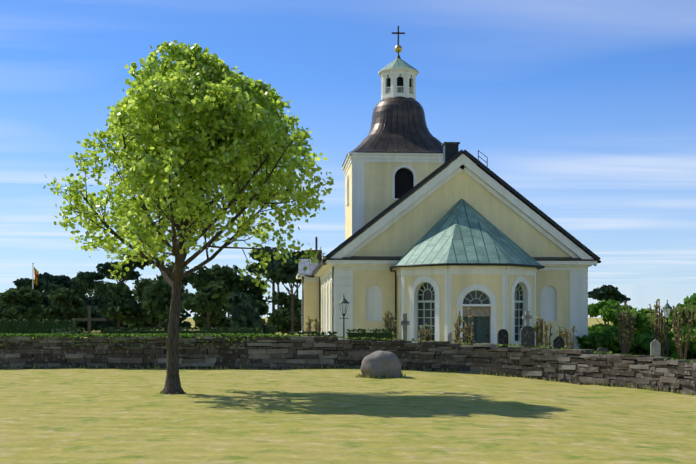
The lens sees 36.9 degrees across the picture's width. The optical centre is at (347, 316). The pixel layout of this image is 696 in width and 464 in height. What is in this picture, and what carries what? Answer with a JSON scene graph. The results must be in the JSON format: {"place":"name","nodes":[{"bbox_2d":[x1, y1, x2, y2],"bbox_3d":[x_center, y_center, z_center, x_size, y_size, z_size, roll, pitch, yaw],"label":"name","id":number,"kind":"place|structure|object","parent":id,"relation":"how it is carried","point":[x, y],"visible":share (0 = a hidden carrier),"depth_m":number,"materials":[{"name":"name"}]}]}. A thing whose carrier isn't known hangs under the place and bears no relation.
{"place":"outdoors","nodes":[
{"label":"outdoors","id":0,"kind":"place"},
{"bbox_2d":[0,318,695,463],"bbox_3d":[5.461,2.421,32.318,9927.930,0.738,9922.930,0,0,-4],"label":"ground","id":1,"kind":"structure","parent":0,"point":[211,416],"depth_m":21.79,"materials":[{"name":"green plant"}]},
{"bbox_2d":[0,302,6,308],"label":"tree","id":2,"kind":"object","parent":1,"relation":"on","point":[3,305],"visible":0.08,"depth_m":160.80,"materials":[{"name":"green plant"}]},
{"bbox_2d":[0,285,46,321],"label":"tree","id":3,"kind":"object","parent":1,"relation":"on","point":[25,301],"visible":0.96,"depth_m":84.17,"materials":[{"name":"green plant"}]},
{"bbox_2d":[12,272,52,292],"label":"tree","id":4,"kind":"object","parent":1,"relation":"on","point":[45,277],"visible":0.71,"depth_m":140.56,"materials":[{"name":"green plant"}]},
{"bbox_2d":[32,263,38,288],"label":"flagpole","id":5,"kind":"object","parent":1,"relation":"on","point":[36,271],"visible":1,"depth_m":104.22,"materials":[{"name":"white metal"}]},
{"bbox_2d":[0,319,75,334],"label":"hedge","id":6,"kind":"object","parent":1,"relation":"on","point":[33,326],"visible":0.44,"depth_m":59.40,"materials":[{"name":"green plant"}]},
{"bbox_2d":[38,291,64,321],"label":"tree","id":7,"kind":"object","parent":1,"relation":"on","point":[46,301],"visible":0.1,"depth_m":117.67,"materials":[{"name":"green plant"}]},
{"bbox_2d":[41,275,79,291],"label":"tree","id":8,"kind":"object","parent":1,"relation":"on","point":[59,281],"visible":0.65,"depth_m":138.07,"materials":[{"name":"green plant"}]},
{"bbox_2d":[42,286,87,322],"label":"tree","id":9,"kind":"object","parent":1,"relation":"on","point":[71,302],"visible":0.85,"depth_m":99.23,"materials":[{"name":"green plant"}]},
{"bbox_2d":[51,327,83,337],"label":"hedge","id":10,"kind":"object","parent":1,"relation":"on","point":[78,330],"visible":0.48,"depth_m":51.81,"materials":[{"name":"green plant"}]},
{"bbox_2d":[71,277,86,297],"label":"tree","id":11,"kind":"object","parent":1,"relation":"on","point":[80,290],"visible":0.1,"depth_m":155.12,"materials":[{"name":"green plant"}]},
{"bbox_2d":[66,305,99,329],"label":"tree","id":12,"kind":"object","parent":1,"relation":"on","point":[94,312],"visible":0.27,"depth_m":122.46,"materials":[{"name":"green plant"}]},
{"bbox_2d":[73,271,105,295],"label":"tree","id":13,"kind":"object","parent":1,"relation":"on","point":[87,278],"visible":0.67,"depth_m":202.92,"materials":[{"name":"green plant"}]},
{"bbox_2d":[72,306,106,337],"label":"wooden cross","id":14,"kind":"object","parent":1,"relation":"on","point":[89,319],"visible":0.71,"depth_m":69.87,"materials":[{"name":"brown wood"}]},
{"bbox_2d":[82,294,111,331],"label":"tree","id":15,"kind":"object","parent":1,"relation":"on","point":[99,301],"visible":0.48,"depth_m":138.11,"materials":[{"name":"green plant"}]},
{"bbox_2d":[92,312,107,332],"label":"tree","id":16,"kind":"object","parent":1,"relation":"on","point":[94,328],"visible":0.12,"depth_m":137.50,"materials":[{"name":"green plant"}]},
{"bbox_2d":[88,280,113,296],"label":"tree","id":17,"kind":"object","parent":1,"relation":"on","point":[101,287],"visible":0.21,"depth_m":182.77,"materials":[{"name":"green plant"}]},
{"bbox_2d":[99,318,127,330],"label":"bush","id":18,"kind":"object","parent":1,"relation":"on","point":[113,322],"visible":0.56,"depth_m":122.57,"materials":[{"name":"green plant"}]},
{"bbox_2d":[97,282,148,327],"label":"tree","id":19,"kind":"object","parent":1,"relation":"on","point":[124,307],"visible":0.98,"depth_m":104.60,"materials":[{"name":"green plant"}]},
{"bbox_2d":[104,262,141,282],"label":"tree","id":20,"kind":"object","parent":1,"relation":"on","point":[133,275],"visible":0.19,"depth_m":196.97,"materials":[{"name":"green plant"}]},
{"bbox_2d":[96,255,151,282],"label":"tree","id":21,"kind":"object","parent":1,"relation":"on","point":[105,268],"visible":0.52,"depth_m":149.60,"materials":[{"name":"green plant"}]},
{"bbox_2d":[132,277,151,301],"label":"tree","id":22,"kind":"object","parent":1,"relation":"on","point":[138,286],"visible":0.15,"depth_m":183.15,"materials":[{"name":"green plant"}]},
{"bbox_2d":[128,310,162,329],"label":"bush","id":23,"kind":"object","parent":1,"relation":"on","point":[145,324],"visible":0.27,"depth_m":121.03,"materials":[{"name":"green plant"}]},
{"bbox_2d":[142,279,181,327],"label":"tree","id":24,"kind":"object","parent":1,"relation":"on","point":[157,299],"visible":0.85,"depth_m":98.84,"materials":[{"name":"green plant"}]},
{"bbox_2d":[141,261,193,298],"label":"tree","id":25,"kind":"object","parent":1,"relation":"on","point":[185,280],"visible":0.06,"depth_m":152.92,"materials":[{"name":"green plant"}]},
{"bbox_2d":[155,296,191,329],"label":"tree","id":26,"kind":"object","parent":1,"relation":"on","point":[184,314],"visible":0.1,"depth_m":123.36,"materials":[{"name":"green plant"}]},
{"bbox_2d":[100,327,262,337],"bbox_3d":[-8.682,1.363,54.761,8.523,1.722,1.104,0,0,1],"label":"hedge","id":27,"kind":"object","parent":1,"relation":"on","point":[194,330],"visible":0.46,"depth_m":54.41,"materials":[{"name":"green plant"}]},
{"bbox_2d":[181,286,188,293],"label":"tree","id":28,"kind":"object","parent":1,"relation":"on","point":[183,290],"depth_m":206.86,"materials":[{"name":"green plant"}]},
{"bbox_2d":[181,292,195,326],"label":"tree","id":29,"kind":"object","parent":1,"relation":"on","point":[185,294],"visible":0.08,"depth_m":200.64,"materials":[{"name":"green plant"}]},
{"bbox_2d":[43,40,335,393],"bbox_3d":[-4.212,-2.587,28.899,7.632,10.000,7.828,0,0,-4],"label":"maple tree","id":30,"kind":"object","parent":1,"relation":"on","point":[193,125],"visible":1,"depth_m":27.41,"materials":[{"name":"green plant"}]},
{"bbox_2d":[192,278,207,293],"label":"tree","id":31,"kind":"object","parent":1,"relation":"on","point":[199,288],"visible":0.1,"depth_m":184.31,"materials":[{"name":"green plant"}]},
{"bbox_2d":[181,280,231,326],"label":"tree","id":32,"kind":"object","parent":1,"relation":"on","point":[204,303],"visible":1,"depth_m":94.58,"materials":[{"name":"green plant"}]},
{"bbox_2d":[195,311,227,329],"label":"bush","id":33,"kind":"object","parent":1,"relation":"on","point":[220,321],"visible":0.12,"depth_m":115.70,"materials":[{"name":"green plant"}]},
{"bbox_2d":[188,264,245,292],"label":"tree","id":34,"kind":"object","parent":1,"relation":"on","point":[228,276],"visible":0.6,"depth_m":148.07,"materials":[{"name":"green plant"}]},
{"bbox_2d":[222,294,250,320],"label":"tree","id":35,"kind":"object","parent":1,"relation":"on","point":[247,296],"visible":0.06,"depth_m":142.40,"materials":[{"name":"green plant"}]},
{"bbox_2d":[227,274,252,317],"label":"tree","id":36,"kind":"object","parent":1,"relation":"on","point":[248,276],"visible":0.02,"depth_m":183.54,"materials":[{"name":"green plant"}]},
{"bbox_2d":[218,291,269,328],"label":"tree","id":37,"kind":"object","parent":1,"relation":"on","point":[237,298],"visible":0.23,"depth_m":117.01,"materials":[{"name":"green plant"}]},
{"bbox_2d":[221,276,269,311],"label":"tree","id":38,"kind":"object","parent":1,"relation":"on","point":[254,291],"visible":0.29,"depth_m":151.36,"materials":[{"name":"green plant"}]},
{"bbox_2d":[227,300,268,315],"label":"tree","id":39,"kind":"object","parent":1,"relation":"on","point":[263,310],"visible":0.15,"depth_m":136.00,"materials":[{"name":"green plant"}]},
{"bbox_2d":[229,302,277,334],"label":"tree","id":40,"kind":"object","parent":1,"relation":"on","point":[246,315],"visible":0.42,"depth_m":71.11,"materials":[{"name":"green plant"}]},
{"bbox_2d":[247,246,289,311],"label":"tree","id":41,"kind":"object","parent":1,"relation":"on","point":[250,270],"visible":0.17,"depth_m":154.01,"materials":[{"name":"green plant"}]},
{"bbox_2d":[262,259,279,308],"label":"tree","id":42,"kind":"object","parent":1,"relation":"on","point":[277,283],"depth_m":203.18,"materials":[{"name":"green plant"}]},
{"bbox_2d":[267,291,301,333],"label":"tree","id":43,"kind":"object","parent":1,"relation":"on","point":[280,320],"visible":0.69,"depth_m":112.05,"materials":[{"name":"green plant"}]},
{"bbox_2d":[261,257,310,333],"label":"tree","id":44,"kind":"object","parent":1,"relation":"on","point":[278,271],"visible":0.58,"depth_m":108.09,"materials":[{"name":"green plant"}]},
{"bbox_2d":[278,306,297,331],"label":"tree","id":45,"kind":"object","parent":1,"relation":"on","point":[284,308],"visible":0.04,"depth_m":133.37,"materials":[{"name":"green plant"}]},
{"bbox_2d":[287,250,310,259],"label":"tree","id":46,"kind":"object","parent":1,"relation":"on","point":[298,256],"visible":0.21,"depth_m":139.25,"materials":[{"name":"green plant"}]},
{"bbox_2d":[288,331,336,336],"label":"hedge","id":47,"kind":"object","parent":1,"relation":"on","point":[317,333],"visible":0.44,"depth_m":47.48,"materials":[{"name":"green plant"}]},
{"bbox_2d":[306,317,321,334],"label":"pruned shrub","id":48,"kind":"object","parent":1,"relation":"on","point":[308,323],"visible":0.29,"depth_m":51.52,"materials":[{"name":"brown plant"}]},
{"bbox_2d":[338,294,348,338],"bbox_3d":[-0.195,0.607,48.623,0.499,3.360,0.499,0,0,-26],"label":"lamp post","id":49,"kind":"object","parent":1,"relation":"on","point":[343,303],"visible":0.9,"depth_m":48.55,"materials":[{"name":"grey metal"}]},
{"bbox_2d":[0,335,695,394],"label":"stone wall","id":50,"kind":"structure","parent":1,"relation":"on","point":[575,366],"depth_m":42.30,"materials":[{"name":"stone"}]},
{"bbox_2d":[0,333,297,349],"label":"ivy on wall","id":51,"kind":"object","parent":50,"relation":"on","point":[122,335],"visible":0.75,"depth_m":42.53,"materials":[{"name":"green plant"}]},
{"bbox_2d":[1,334,695,394],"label":"grass tufts","id":52,"kind":"object","parent":1,"relation":"on","point":[494,374],"visible":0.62,"depth_m":41.78,"materials":[{"name":"green plant"}]},
{"bbox_2d":[346,328,393,340],"bbox_3d":[0.993,1.358,47.341,2.195,1.682,0.996,0,0,1],"label":"hedge","id":53,"kind":"object","parent":1,"relation":"on","point":[374,333],"visible":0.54,"depth_m":47.05,"materials":[{"name":"green plant"}]},
{"bbox_2d":[360,351,401,377],"bbox_3d":[1.160,1.808,36.430,1.469,1.273,1.206,0,0,-4],"label":"boulder","id":54,"kind":"object","parent":1,"relation":"on","point":[376,364],"visible":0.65,"depth_m":36.00,"materials":[{"name":"stone"}]},
{"bbox_2d":[383,311,397,339],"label":"pruned shrub","id":55,"kind":"object","parent":1,"relation":"on","point":[386,320],"visible":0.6,"depth_m":48.98,"materials":[{"name":"brown plant"}]},
{"bbox_2d":[400,313,411,342],"bbox_3d":[2.692,1.063,49.585,1.000,2.450,0.560,0,0,-10],"label":"gravestone cross","id":56,"kind":"object","parent":1,"relation":"on","point":[404,322],"visible":0.38,"depth_m":49.51,"materials":[{"name":"grey stone"}]},
{"bbox_2d":[417,323,432,342],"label":"pruned shrub","id":57,"kind":"object","parent":1,"relation":"on","point":[421,334],"visible":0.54,"depth_m":48.61,"materials":[{"name":"brown plant"}]},
{"bbox_2d":[296,26,600,348],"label":"church","id":58,"kind":"structure","parent":1,"relation":"on","point":[439,235],"depth_m":57.22,"materials":[{"name":"yellow paint"}]},
{"bbox_2d":[448,332,451,342],"bbox_3d":[4.734,1.518,48.547,0.320,1.650,0.400,0,0,35],"label":"gravestone","id":59,"kind":"object","parent":1,"relation":"on","point":[450,337],"visible":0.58,"depth_m":48.48,"materials":[{"name":"stone"}]},
{"bbox_2d":[452,307,475,345],"bbox_3d":[5.283,0.904,46.577,0.976,2.720,1.164,0,0,40],"label":"pruned shrub","id":60,"kind":"object","parent":1,"relation":"on","point":[469,334],"visible":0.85,"depth_m":46.45,"materials":[{"name":"brown plant"}]},
{"bbox_2d":[497,329,507,347],"bbox_3d":[6.900,1.525,46.506,0.660,1.980,0.360,0,0,-7],"label":"gravestone","id":61,"kind":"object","parent":1,"relation":"on","point":[502,336],"depth_m":46.43,"materials":[{"name":"stone"}]},
{"bbox_2d":[520,311,534,347],"bbox_3d":[7.981,1.139,46.486,0.820,2.800,0.400,0,0,-7],"label":"gravestone cross","id":62,"kind":"object","parent":1,"relation":"on","point":[527,334],"visible":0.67,"depth_m":46.40,"materials":[{"name":"grey stone"}]},
{"bbox_2d":[533,317,553,347],"bbox_3d":[8.611,1.184,46.556,0.811,2.405,1.035,0,0,36],"label":"pruned shrub","id":63,"kind":"object","parent":1,"relation":"on","point":[539,337],"visible":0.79,"depth_m":46.38,"materials":[{"name":"brown plant"}]},
{"bbox_2d":[553,336,563,348],"bbox_3d":[9.375,1.685,46.460,0.670,1.700,0.340,0,0,-4],"label":"gravestone","id":64,"kind":"object","parent":1,"relation":"on","point":[558,342],"visible":0.29,"depth_m":46.39,"materials":[{"name":"stone"}]},
{"bbox_2d":[557,325,576,348],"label":"pruned shrub","id":65,"kind":"object","parent":1,"relation":"on","point":[564,335],"visible":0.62,"depth_m":49.22,"materials":[{"name":"brown plant"}]},
{"bbox_2d":[597,348,607,354],"bbox_3d":[12.057,1.925,49.410,0.700,0.950,0.350,0,0,-4],"label":"gravestone","id":66,"kind":"object","parent":1,"relation":"on","point":[605,350],"visible":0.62,"depth_m":49.34,"materials":[{"name":"grey stone"}]},
{"bbox_2d":[588,284,630,324],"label":"tree","id":67,"kind":"object","parent":1,"relation":"on","point":[606,292],"visible":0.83,"depth_m":128.05,"materials":[{"name":"green plant"}]},
{"bbox_2d":[575,324,646,355],"bbox_3d":[14.328,1.848,57.480,3.584,2.918,3.962,0,0,-4],"label":"bush","id":68,"kind":"object","parent":1,"relation":"on","point":[607,336],"visible":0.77,"depth_m":56.40,"materials":[{"name":"green plant"}]},
{"bbox_2d":[588,299,637,333],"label":"tree","id":69,"kind":"object","parent":1,"relation":"on","point":[598,309],"visible":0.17,"depth_m":94.03,"materials":[{"name":"green plant"}]},
{"bbox_2d":[615,300,636,353],"bbox_3d":[13.967,0.677,52.457,1.115,3.031,1.244,0,0,-4],"label":"pruned shrub","id":70,"kind":"object","parent":1,"relation":"on","point":[628,321],"visible":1,"depth_m":52.51,"materials":[{"name":"brown plant"}]},
{"bbox_2d":[601,307,654,332],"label":"bush","id":71,"kind":"object","parent":1,"relation":"on","point":[611,317],"visible":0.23,"depth_m":80.39,"materials":[{"name":"green plant"}]},
{"bbox_2d":[634,313,652,332],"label":"bush","id":72,"kind":"object","parent":1,"relation":"on","point":[646,327],"visible":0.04,"depth_m":89.00,"materials":[{"name":"green plant"}]},
{"bbox_2d":[637,308,654,313],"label":"tree","id":73,"kind":"object","parent":1,"relation":"on","point":[643,311],"visible":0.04,"depth_m":117.34,"materials":[{"name":"green plant"}]},
{"bbox_2d":[650,339,660,356],"bbox_3d":[13.953,1.758,47.375,0.620,1.500,0.350,0,0,8],"label":"gravestone","id":74,"kind":"object","parent":1,"relation":"on","point":[655,347],"visible":0.33,"depth_m":47.30,"materials":[{"name":"stone"}]},
{"bbox_2d":[647,299,669,356],"bbox_3d":[15.905,0.646,53.353,1.166,3.194,1.168,0,0,-4],"label":"pruned shrub","id":75,"kind":"object","parent":1,"relation":"on","point":[659,324],"visible":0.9,"depth_m":53.42,"materials":[{"name":"brown plant"}]},
{"bbox_2d":[645,314,682,331],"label":"bush","id":76,"kind":"object","parent":1,"relation":"on","point":[648,322],"visible":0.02,"depth_m":79.05,"materials":[{"name":"green plant"}]},
{"bbox_2d":[636,330,692,358],"bbox_3d":[17.270,1.992,56.212,3.336,2.629,5.224,0,0,9],"label":"bush","id":77,"kind":"object","parent":1,"relation":"on","point":[672,347],"visible":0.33,"depth_m":54.77,"materials":[{"name":"green plant"}]},
{"bbox_2d":[662,300,671,356],"bbox_3d":[15.862,0.738,51.867,0.499,3.210,0.499,0,0,-26],"label":"lamp post","id":78,"kind":"object","parent":1,"relation":"on","point":[667,307],"visible":0.81,"depth_m":51.81,"materials":[{"name":"grey metal"}]},
{"bbox_2d":[668,326,695,357],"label":"bush","id":79,"kind":"object","parent":1,"relation":"on","point":[692,331],"visible":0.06,"depth_m":56.48,"materials":[{"name":"green plant"}]},
{"bbox_2d":[669,293,695,327],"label":"bush","id":80,"kind":"object","parent":1,"relation":"on","point":[692,299],"visible":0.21,"depth_m":65.04,"materials":[{"name":"green plant"}]},
{"bbox_2d":[670,299,695,358],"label":"pruned shrub","id":81,"kind":"object","parent":1,"relation":"on","point":[678,338],"visible":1,"depth_m":51.25,"materials":[{"name":"brown plant"}]},
{"bbox_2d":[682,332,695,357],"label":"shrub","id":82,"kind":"object","parent":1,"relation":"on","point":[692,352],"visible":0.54,"depth_m":54.40,"materials":[{"name":"green plant"}]},
{"bbox_2d":[0,0,695,317],"label":"sky","id":83,"kind":"structure","parent":0,"point":[586,109],"materials":[{"name":"blue"}]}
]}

